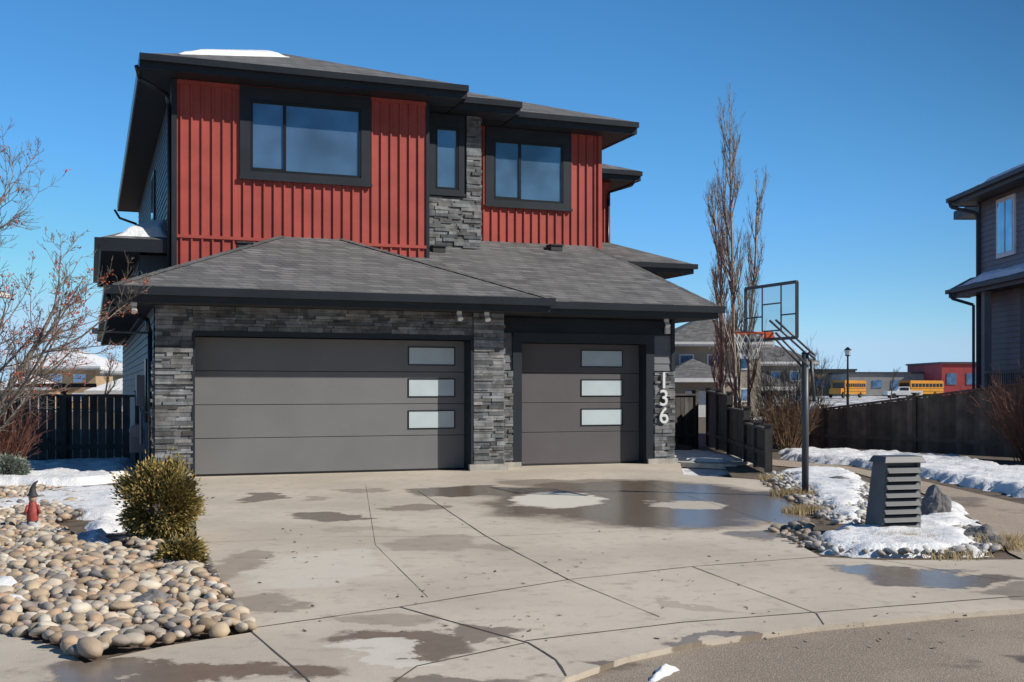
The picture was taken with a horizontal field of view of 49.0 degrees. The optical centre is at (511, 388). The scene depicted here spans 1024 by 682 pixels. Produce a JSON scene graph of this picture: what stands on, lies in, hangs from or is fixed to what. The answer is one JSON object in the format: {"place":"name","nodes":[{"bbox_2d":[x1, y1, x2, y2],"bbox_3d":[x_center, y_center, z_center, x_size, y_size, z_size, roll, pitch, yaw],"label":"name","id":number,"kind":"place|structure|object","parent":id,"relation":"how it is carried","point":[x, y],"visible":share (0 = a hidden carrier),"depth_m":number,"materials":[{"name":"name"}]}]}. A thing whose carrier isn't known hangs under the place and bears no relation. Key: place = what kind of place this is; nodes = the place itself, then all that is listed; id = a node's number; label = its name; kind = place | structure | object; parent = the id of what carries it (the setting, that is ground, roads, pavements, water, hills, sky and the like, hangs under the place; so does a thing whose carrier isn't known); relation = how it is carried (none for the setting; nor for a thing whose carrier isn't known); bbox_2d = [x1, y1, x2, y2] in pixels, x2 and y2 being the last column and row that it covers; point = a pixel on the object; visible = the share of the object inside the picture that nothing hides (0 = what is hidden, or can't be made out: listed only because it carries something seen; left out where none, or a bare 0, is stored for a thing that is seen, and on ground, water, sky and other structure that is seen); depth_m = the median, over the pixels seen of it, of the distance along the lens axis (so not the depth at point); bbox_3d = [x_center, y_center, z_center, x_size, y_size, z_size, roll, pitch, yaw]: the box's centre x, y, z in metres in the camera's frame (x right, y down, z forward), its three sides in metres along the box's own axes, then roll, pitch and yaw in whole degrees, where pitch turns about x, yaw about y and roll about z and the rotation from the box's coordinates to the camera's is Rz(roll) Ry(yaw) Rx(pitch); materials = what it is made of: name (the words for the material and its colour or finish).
{"place":"outdoors","nodes":[
{"label":"outdoors","id":0,"kind":"place"},
{"bbox_2d":[0,292,10,297],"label":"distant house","id":1,"kind":"structure","parent":0,"point":[7,294],"depth_m":69.09,"materials":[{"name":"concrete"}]},
{"bbox_2d":[179,49,286,56],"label":"roof snow","id":2,"kind":"structure","parent":0,"point":[231,52],"depth_m":22.94,"materials":[{"name":"white snow"}]},
{"bbox_2d":[29,395,931,477],"bbox_3d":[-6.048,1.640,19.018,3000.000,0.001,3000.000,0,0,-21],"label":"ground","id":3,"kind":"structure","parent":0,"point":[838,400],"depth_m":114.05,"materials":[{"name":"soil"}]},
{"bbox_2d":[1,349,120,408],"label":"distant house","id":4,"kind":"structure","parent":3,"relation":"on","point":[96,367],"depth_m":85.00,"materials":[{"name":"white paint"}]},
{"bbox_2d":[678,450,751,468],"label":"side walkway","id":5,"kind":"structure","parent":3,"relation":"on","point":[710,465],"depth_m":22.91,"materials":[{"name":"concrete"}]},
{"bbox_2d":[675,449,742,461],"bbox_3d":[4.221,1.504,25.122,3.000,0.111,4.800,0,0,-21],"label":"snow patch","id":6,"kind":"object","parent":5,"relation":"on","point":[694,455],"visible":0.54,"depth_m":24.15,"materials":[{"name":"white snow"}]},
{"bbox_2d":[774,350,785,378],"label":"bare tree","id":7,"kind":"object","parent":3,"relation":"on","point":[780,361],"visible":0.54,"depth_m":70.06,"materials":[{"name":"brown plant"}]},
{"bbox_2d":[761,345,819,412],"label":"distant house","id":8,"kind":"structure","parent":3,"relation":"on","point":[768,358],"depth_m":69.94,"materials":[{"name":"concrete"}]},
{"bbox_2d":[809,349,825,400],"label":"bare tree","id":9,"kind":"object","parent":3,"relation":"on","point":[818,371],"visible":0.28,"depth_m":110.05,"materials":[{"name":"brown plant"}]},
{"bbox_2d":[817,358,829,401],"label":"bare tree","id":10,"kind":"object","parent":3,"relation":"on","point":[822,382],"visible":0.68,"depth_m":119.91,"materials":[{"name":"brown plant"}]},
{"bbox_2d":[809,369,856,394],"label":"school annex","id":11,"kind":"object","parent":3,"relation":"on","point":[835,371],"visible":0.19,"depth_m":255.00,"materials":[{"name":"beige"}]},
{"bbox_2d":[829,380,865,397],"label":"school bus","id":12,"kind":"object","parent":3,"relation":"on","point":[858,387],"visible":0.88,"depth_m":183.36,"materials":[{"name":"yellow metal"}]},
{"bbox_2d":[844,347,850,404],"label":"street lamp","id":13,"kind":"object","parent":3,"relation":"on","point":[847,350],"visible":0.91,"depth_m":89.92,"materials":[{"name":"black metal"}]},
{"bbox_2d":[828,372,923,395],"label":"school building","id":14,"kind":"structure","parent":3,"relation":"on","point":[878,383],"depth_m":240.00,"materials":[{"name":"grey concrete"}]},
{"bbox_2d":[890,368,899,398],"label":"bare tree","id":15,"kind":"object","parent":3,"relation":"on","point":[893,376],"visible":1,"depth_m":109.71,"materials":[{"name":"brown plant"}]},
{"bbox_2d":[883,387,922,397],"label":"pickup truck","id":16,"kind":"object","parent":3,"relation":"on","point":[901,391],"visible":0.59,"depth_m":172.00,"materials":[{"name":"white paint"}]},
{"bbox_2d":[896,380,943,397],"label":"school bus","id":17,"kind":"object","parent":3,"relation":"on","point":[930,387],"visible":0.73,"depth_m":188.11,"materials":[{"name":"yellow metal"}]},
{"bbox_2d":[906,362,975,394],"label":"warehouse building","id":18,"kind":"structure","parent":3,"relation":"on","point":[949,374],"depth_m":230.00,"materials":[{"name":"red metal"}]},
{"bbox_2d":[0,463,1023,681],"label":"driveway","id":19,"kind":"structure","parent":0,"point":[433,550],"depth_m":9.05,"materials":[{"name":"concrete"}]},
{"bbox_2d":[206,492,979,642],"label":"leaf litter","id":20,"kind":"object","parent":19,"relation":"on","point":[662,579],"visible":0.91,"depth_m":8.28,"materials":[{"name":"brown plant"}]},
{"bbox_2d":[224,483,1014,681],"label":"driveway joints","id":21,"kind":"object","parent":19,"relation":"on","point":[559,664],"visible":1,"depth_m":7.67,"materials":[{"name":"grey concrete"}]},
{"bbox_2d":[760,479,822,542],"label":"edge stones","id":22,"kind":"object","parent":19,"relation":"on","point":[804,532],"visible":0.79,"depth_m":12.13,"materials":[{"name":"grey stone"}]},
{"bbox_2d":[780,502,830,514],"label":"dry grass","id":23,"kind":"structure","parent":19,"relation":"on","point":[804,509],"depth_m":13.87,"materials":[{"name":"beige plant"}]},
{"bbox_2d":[0,412,1023,662],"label":"yard","id":24,"kind":"structure","parent":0,"point":[742,472],"depth_m":13.78,"materials":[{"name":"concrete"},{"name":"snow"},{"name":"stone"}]},
{"bbox_2d":[0,576,32,612],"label":"snow patch","id":25,"kind":"object","parent":24,"relation":"on","point":[8,580],"visible":0.11,"depth_m":8.48,"materials":[{"name":"white snow"}]},
{"bbox_2d":[0,450,34,474],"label":"juniper shrub","id":26,"kind":"object","parent":24,"relation":"on","point":[18,465],"visible":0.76,"depth_m":18.48,"materials":[{"name":"green plant"}]},
{"bbox_2d":[0,383,53,470],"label":"dogwood shrub","id":27,"kind":"object","parent":24,"relation":"on","point":[8,440],"visible":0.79,"depth_m":18.95,"materials":[{"name":"red plant"}]},
{"bbox_2d":[0,485,130,544],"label":"snow patch","id":28,"kind":"object","parent":24,"relation":"on","point":[99,507],"visible":0.48,"depth_m":14.25,"materials":[{"name":"white snow"}]},
{"bbox_2d":[0,456,137,486],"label":"snow patch","id":29,"kind":"object","parent":24,"relation":"on","point":[73,472],"visible":0.69,"depth_m":18.94,"materials":[{"name":"white snow"}]},
{"bbox_2d":[0,121,153,431],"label":"mountain ash tree","id":30,"kind":"object","parent":24,"relation":"on","point":[54,330],"visible":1,"depth_m":14.09,"materials":[{"name":"brown plant"}]},
{"bbox_2d":[0,484,206,554],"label":"river rocks","id":31,"kind":"object","parent":24,"relation":"on","point":[62,512],"visible":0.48,"depth_m":13.79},
{"bbox_2d":[84,364,122,411],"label":"distant house","id":32,"kind":"structure","parent":24,"relation":"on","point":[117,372],"depth_m":73.80,"materials":[{"name":"white paint"}]},
{"bbox_2d":[102,350,119,405],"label":"bare tree","id":33,"kind":"object","parent":24,"relation":"on","point":[107,374],"visible":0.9,"depth_m":65.97,"materials":[{"name":"brown plant"}]},
{"bbox_2d":[0,509,257,659],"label":"river rocks","id":34,"kind":"object","parent":24,"relation":"on","point":[66,609],"visible":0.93,"depth_m":7.99,"materials":[{"name":"beige stone"}]},
{"bbox_2d":[20,480,40,528],"bbox_3d":[-5.161,1.263,12.016,0.264,0.552,0.278,0,0,-1],"label":"garden gnome","id":35,"kind":"object","parent":34,"relation":"on","point":[32,510],"visible":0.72,"depth_m":12.00,"materials":[{"name":"red ceramic"}]},
{"bbox_2d":[131,588,171,602],"bbox_3d":[-2.518,1.498,7.862,0.306,0.198,0.268,0,0,-21],"label":"boulder","id":36,"kind":"object","parent":24,"relation":"on","point":[152,595],"visible":0.43,"depth_m":7.80,"materials":[{"name":"grey stone"}]},
{"bbox_2d":[108,446,213,539],"bbox_3d":[-3.570,1.086,11.447,1.048,0.992,0.948,0,0,-21],"label":"globe cedar shrub","id":37,"kind":"object","parent":24,"relation":"on","point":[150,482],"visible":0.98,"depth_m":11.30,"materials":[{"name":"green plant"}]},
{"bbox_2d":[150,530,210,563],"bbox_3d":[-2.863,1.403,9.691,0.531,0.355,0.494,0,0,-21],"label":"juniper shrub","id":38,"kind":"object","parent":24,"relation":"on","point":[192,547],"visible":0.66,"depth_m":9.62,"materials":[{"name":"green plant"}]},
{"bbox_2d":[203,551,234,598],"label":"edging gravel","id":39,"kind":"structure","parent":24,"relation":"on","point":[210,566],"depth_m":9.31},
{"bbox_2d":[122,78,677,477],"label":"walls","id":40,"kind":"structure","parent":24,"relation":"on","point":[218,205],"depth_m":22.64,"materials":[{"name":"red"}]},
{"bbox_2d":[0,383,138,462],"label":"fence","id":41,"kind":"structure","parent":40,"relation":"attached to","point":[63,446],"depth_m":22.96,"materials":[{"name":"black wood"}]},
{"bbox_2d":[92,328,146,463],"bbox_3d":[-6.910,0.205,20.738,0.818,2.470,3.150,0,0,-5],"label":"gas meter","id":42,"kind":"object","parent":40,"relation":"attached to","point":[136,439],"visible":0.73,"depth_m":20.75,"materials":[{"name":"grey metal"}]},
{"bbox_2d":[144,170,155,421],"bbox_3d":[-8.008,-2.360,24.904,0.133,6.000,8.018,0,0,-17],"label":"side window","id":43,"kind":"structure","parent":40,"relation":"attached to","point":[153,198],"depth_m":27.60,"materials":[{"name":"blue glass"}]},
{"bbox_2d":[195,336,463,476],"bbox_3d":[-3.249,0.315,20.495,4.980,2.450,0.105,0,0,-21],"label":"double garage door","id":44,"kind":"structure","parent":40,"relation":"attached to","point":[269,406],"depth_m":20.34,"materials":[{"name":"metal"}]},
{"bbox_2d":[408,346,454,428],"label":"double garage door panes","id":45,"kind":"object","parent":44,"relation":"in","point":[431,387],"visible":1,"depth_m":21.09,"materials":[{"name":"white glass"}]},
{"bbox_2d":[106,65,636,459],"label":"downspouts","id":46,"kind":"object","parent":40,"relation":"attached to","point":[138,315],"visible":0.82,"depth_m":21.51,"materials":[{"name":"black metal"}]},
{"bbox_2d":[131,302,670,333],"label":"soffit lights","id":47,"kind":"object","parent":40,"relation":"attached to","point":[488,319],"visible":0.94,"depth_m":20.72,"materials":[{"name":"white paint"}]},
{"bbox_2d":[239,85,572,211],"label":"window trim","id":48,"kind":"structure","parent":40,"relation":"attached to","point":[284,98],"depth_m":22.95,"materials":[{"name":"black metal"}]},
{"bbox_2d":[253,103,560,201],"bbox_3d":[-1.989,-4.980,24.179,7.330,1.360,1.570,0,0,-21],"label":"window glass","id":49,"kind":"object","parent":48,"relation":"in","point":[324,141],"visible":1,"depth_m":22.78,"materials":[{"name":"blue glass"}]},
{"bbox_2d":[102,53,713,305],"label":"roof","id":50,"kind":"structure","parent":40,"relation":"on","point":[573,273],"depth_m":22.17,"materials":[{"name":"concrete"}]},
{"bbox_2d":[115,220,166,236],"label":"snow","id":51,"kind":"structure","parent":50,"relation":"on","point":[154,228],"depth_m":21.84,"materials":[{"name":"white snow"}]},
{"bbox_2d":[235,241,563,252],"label":"roof vents","id":52,"kind":"object","parent":50,"relation":"on","point":[442,248],"visible":0.82,"depth_m":23.97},
{"bbox_2d":[110,235,718,305],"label":"ridge caps","id":53,"kind":"object","parent":50,"relation":"on","point":[280,236],"visible":0.98,"depth_m":21.71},
{"bbox_2d":[93,52,725,344],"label":"eaves and gutters","id":54,"kind":"object","parent":40,"relation":"on","point":[148,108],"visible":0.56,"depth_m":22.16,"materials":[{"name":"black metal"}]},
{"bbox_2d":[150,116,674,472],"bbox_3d":[-1.996,-2.255,22.746,10.350,7.406,4.268,0,0,-21],"label":"stone veneer","id":55,"kind":"object","parent":40,"relation":"on","point":[455,223],"visible":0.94,"depth_m":20.73,"materials":[{"name":"grey stone"}]},
{"bbox_2d":[662,372,664,387],"bbox_3d":[3.109,-0.167,22.994,0.053,0.322,0.024,0,0,-21],"label":"house number digit","id":56,"kind":"object","parent":55,"relation":"attached to","point":[663,379],"visible":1,"depth_m":22.99,"materials":[{"name":"white paint"}]},
{"bbox_2d":[659,407,668,422],"bbox_3d":[3.111,0.552,22.995,0.202,0.331,0.024,0,0,-21],"label":"house number digit","id":57,"kind":"object","parent":55,"relation":"attached to","point":[663,415],"visible":1,"depth_m":22.98,"materials":[{"name":"white paint"}]},
{"bbox_2d":[660,390,667,405],"bbox_3d":[3.106,0.193,22.993,0.174,0.330,0.024,0,0,-21],"label":"house number digit","id":58,"kind":"object","parent":55,"relation":"attached to","point":[664,398],"visible":1,"depth_m":22.99,"materials":[{"name":"white paint"}]},
{"bbox_2d":[522,343,638,465],"bbox_3d":[1.334,0.315,22.784,2.730,2.450,0.105,0,0,-21],"label":"single garage door","id":59,"kind":"structure","parent":40,"relation":"attached to","point":[554,403],"depth_m":22.68,"materials":[{"name":"metal"}]},
{"bbox_2d":[581,350,622,425],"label":"single garage door panes","id":60,"kind":"object","parent":59,"relation":"in","point":[601,387],"visible":1,"depth_m":22.91,"materials":[{"name":"white glass"}]},
{"bbox_2d":[674,438,691,449],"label":"side steps","id":61,"kind":"structure","parent":24,"relation":"on","point":[682,447],"depth_m":26.71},
{"bbox_2d":[675,390,699,448],"bbox_3d":[3.428,0.795,27.877,3.027,1.490,0.372,0,0,-27],"label":"side fence","id":62,"kind":"object","parent":24,"relation":"on","point":[686,419],"visible":0.18,"depth_m":28.42,"materials":[{"name":"black wood"}]},
{"bbox_2d":[702,172,730,392],"bbox_3d":[7.247,-3.133,39.384,0.930,9.352,1.290,0,0,-21],"label":"columnar aspen tree","id":63,"kind":"object","parent":24,"relation":"on","point":[714,220],"visible":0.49,"depth_m":39.43,"materials":[{"name":"brown plant"}]},
{"bbox_2d":[705,387,733,453],"bbox_3d":[5.139,0.755,27.995,0.170,1.570,4.393,0,0,3],"label":"boundary fence","id":64,"kind":"object","parent":24,"relation":"on","point":[717,401],"visible":0.95,"depth_m":27.95,"materials":[{"name":"black wood"}]},
{"bbox_2d":[708,210,730,392],"bbox_3d":[7.208,-2.345,38.520,0.976,7.773,0.878,0,0,-21],"label":"columnar aspen tree","id":65,"kind":"object","parent":24,"relation":"on","point":[718,332],"visible":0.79,"depth_m":38.48,"materials":[{"name":"brown plant"}]},
{"bbox_2d":[714,82,747,407],"bbox_3d":[7.444,-4.503,37.844,1.183,12.092,1.320,0,0,18],"label":"columnar aspen tree","id":66,"kind":"object","parent":24,"relation":"on","point":[734,197],"visible":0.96,"depth_m":37.71,"materials":[{"name":"brown plant"}]},
{"bbox_2d":[708,123,756,408],"bbox_3d":[7.576,-3.792,38.577,1.160,10.670,1.473,0,0,-45],"label":"columnar aspen tree","id":67,"kind":"object","parent":24,"relation":"on","point":[738,363],"visible":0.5,"depth_m":38.55,"materials":[{"name":"brown plant"}]},
{"bbox_2d":[726,404,750,461],"bbox_3d":[4.936,0.945,24.555,0.170,1.190,2.780,0,0,3],"label":"boundary fence","id":68,"kind":"object","parent":24,"relation":"on","point":[735,438],"visible":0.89,"depth_m":24.53,"materials":[{"name":"black wood"}]},
{"bbox_2d":[731,167,770,405],"bbox_3d":[8.197,-3.026,38.162,1.242,9.134,1.122,0,0,27],"label":"columnar aspen tree","id":69,"kind":"object","parent":24,"relation":"on","point":[755,268],"visible":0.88,"depth_m":38.07,"materials":[{"name":"brown plant"}]},
{"bbox_2d":[742,418,773,472],"bbox_3d":[4.780,1.080,21.919,0.170,0.920,2.780,0,0,3],"label":"boundary fence","id":70,"kind":"object","parent":24,"relation":"on","point":[758,446],"visible":0.98,"depth_m":21.55,"materials":[{"name":"grey wood"}]},
{"bbox_2d":[733,392,794,434],"bbox_3d":[6.481,0.798,29.407,1.871,1.498,1.886,0,0,-21],"label":"dogwood shrub","id":71,"kind":"object","parent":24,"relation":"on","point":[752,415],"visible":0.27,"depth_m":29.36,"materials":[{"name":"brown plant"}]},
{"bbox_2d":[754,472,785,480],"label":"dry grass","id":72,"kind":"structure","parent":24,"relation":"on","point":[765,476],"depth_m":18.88,"materials":[{"name":"beige plant"}]},
{"bbox_2d":[732,280,815,494],"bbox_3d":[3.695,0.035,15.844,1.021,3.011,1.091,0,0,25],"label":"basketball hoop","id":73,"kind":"object","parent":24,"relation":"on","point":[807,404],"visible":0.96,"depth_m":16.00,"materials":[{"name":"paint"}]},
{"bbox_2d":[755,382,826,449],"bbox_3d":[6.913,0.670,27.898,1.763,1.754,2.128,0,0,32],"label":"dogwood shrub","id":74,"kind":"object","parent":24,"relation":"on","point":[774,420],"visible":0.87,"depth_m":27.73,"materials":[{"name":"brown plant"}]},
{"bbox_2d":[742,331,842,423],"bbox_3d":[8.210,-0.099,33.160,2.980,3.292,2.936,0,0,4],"label":"bare shrub","id":75,"kind":"object","parent":24,"relation":"on","point":[764,389],"visible":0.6,"depth_m":32.81,"materials":[{"name":"brown plant"}]},
{"bbox_2d":[779,466,869,523],"bbox_3d":[4.957,1.507,17.361,1.982,0.166,9.769,0,0,10],"label":"snow patch","id":76,"kind":"object","parent":24,"relation":"on","point":[840,493],"visible":0.5,"depth_m":16.70,"materials":[{"name":"white snow"}]},
{"bbox_2d":[763,470,1001,556],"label":"white gravel","id":77,"kind":"structure","parent":24,"relation":"on","point":[788,482],"depth_m":12.22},
{"bbox_2d":[769,485,820,497],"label":"dry grass","id":78,"kind":"structure","parent":77,"relation":"on","point":[788,491],"depth_m":16.00,"materials":[{"name":"beige plant"}]},
{"bbox_2d":[870,528,943,539],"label":"dry grass","id":79,"kind":"structure","parent":77,"relation":"on","point":[909,533],"depth_m":11.07,"materials":[{"name":"beige plant"}]},
{"bbox_2d":[801,497,987,557],"bbox_3d":[4.504,1.502,13.255,2.491,0.176,7.163,0,0,20],"label":"snow patch","id":80,"kind":"object","parent":24,"relation":"on","point":[937,525],"visible":0.41,"depth_m":10.96,"materials":[{"name":"white snow"}]},
{"bbox_2d":[865,455,925,527],"bbox_3d":[4.054,1.125,11.867,0.540,0.830,0.356,0,0,-14],"label":"slatted utility stand","id":81,"kind":"object","parent":24,"relation":"on","point":[894,497],"visible":0.89,"depth_m":11.76,"materials":[{"name":"plastic"}]},
{"bbox_2d":[772,459,1023,558],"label":"trail","id":82,"kind":"object","parent":24,"relation":"on","point":[1000,515],"visible":0.57,"depth_m":14.57,"materials":[{"name":"beige concrete"}]},
{"bbox_2d":[773,379,1023,457],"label":"neighbour fence","id":83,"kind":"object","parent":24,"relation":"on","point":[941,423],"visible":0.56,"depth_m":26.12,"materials":[{"name":"brown wood"}]},
{"bbox_2d":[778,447,1023,497],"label":"snow patch","id":84,"kind":"object","parent":24,"relation":"on","point":[966,471],"visible":0.62,"depth_m":20.44,"materials":[{"name":"white snow"}]},
{"bbox_2d":[921,484,951,515],"bbox_3d":[5.052,1.415,13.370,0.422,0.555,0.340,0,0,-21],"label":"boulder","id":85,"kind":"object","parent":24,"relation":"on","point":[935,499],"visible":0.6,"depth_m":13.25,"materials":[{"name":"grey stone"}]},
{"bbox_2d":[911,546,993,560],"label":"dry grass","id":86,"kind":"structure","parent":24,"relation":"on","point":[955,555],"depth_m":10.24,"materials":[{"name":"beige plant"}]},
{"bbox_2d":[963,524,999,537],"bbox_3d":[4.793,1.494,11.449,0.401,0.233,0.345,0,0,-21],"label":"boulder","id":87,"kind":"object","parent":24,"relation":"on","point":[982,529],"visible":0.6,"depth_m":11.38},
{"bbox_2d":[952,358,1023,461],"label":"dogwood shrub","id":88,"kind":"object","parent":24,"relation":"on","point":[1012,431],"visible":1,"depth_m":23.65,"materials":[{"name":"brown plant"}]},
{"bbox_2d":[980,535,1009,549],"bbox_3d":[4.685,1.500,10.900,0.276,0.150,0.266,0,0,9],"label":"boulder","id":89,"kind":"object","parent":24,"relation":"on","point":[994,537],"visible":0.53,"depth_m":10.85,"materials":[{"name":"grey stone"}]},
{"bbox_2d":[967,530,1023,550],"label":"dry grass","id":90,"kind":"structure","parent":24,"relation":"on","point":[1014,543],"depth_m":10.80,"materials":[{"name":"beige plant"}]},
{"bbox_2d":[0,0,1023,381],"label":"sky","id":91,"kind":"structure","parent":0,"point":[863,117],"materials":[{"name":"blue"}]},
{"bbox_2d":[673,319,774,416],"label":"distant house","id":92,"kind":"structure","parent":0,"point":[694,342],"depth_m":61.98,"materials":[{"name":"concrete"}]},
{"bbox_2d":[575,613,1023,681],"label":"street","id":93,"kind":"structure","parent":0,"point":[989,649],"depth_m":6.57,"materials":[{"name":"grey asphalt"}]},
{"bbox_2d":[648,664,678,681],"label":"snow patch","id":94,"kind":"object","parent":93,"relation":"on","point":[663,670],"visible":0.2,"depth_m":6.16,"materials":[{"name":"white snow"}]},
{"bbox_2d":[829,476,849,478],"bbox_3d":[5.301,1.505,18.271,0.483,0.176,0.405,0,0,-21],"label":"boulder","id":95,"kind":"object","parent":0,"point":[839,477],"visible":0.27,"depth_m":18.14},
{"bbox_2d":[945,165,1023,391],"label":"house body","id":96,"kind":"structure","parent":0,"point":[994,208],"depth_m":31.50,"materials":[{"name":"concrete"}]},
{"bbox_2d":[958,263,1023,286],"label":"porch snow","id":97,"kind":"structure","parent":96,"relation":"on","point":[997,273],"depth_m":30.79,"materials":[{"name":"white snow"}]},
{"bbox_2d":[974,163,1023,186],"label":"roof snow","id":98,"kind":"structure","parent":96,"relation":"on","point":[1006,171],"depth_m":30.72,"materials":[{"name":"white snow"}]}
]}

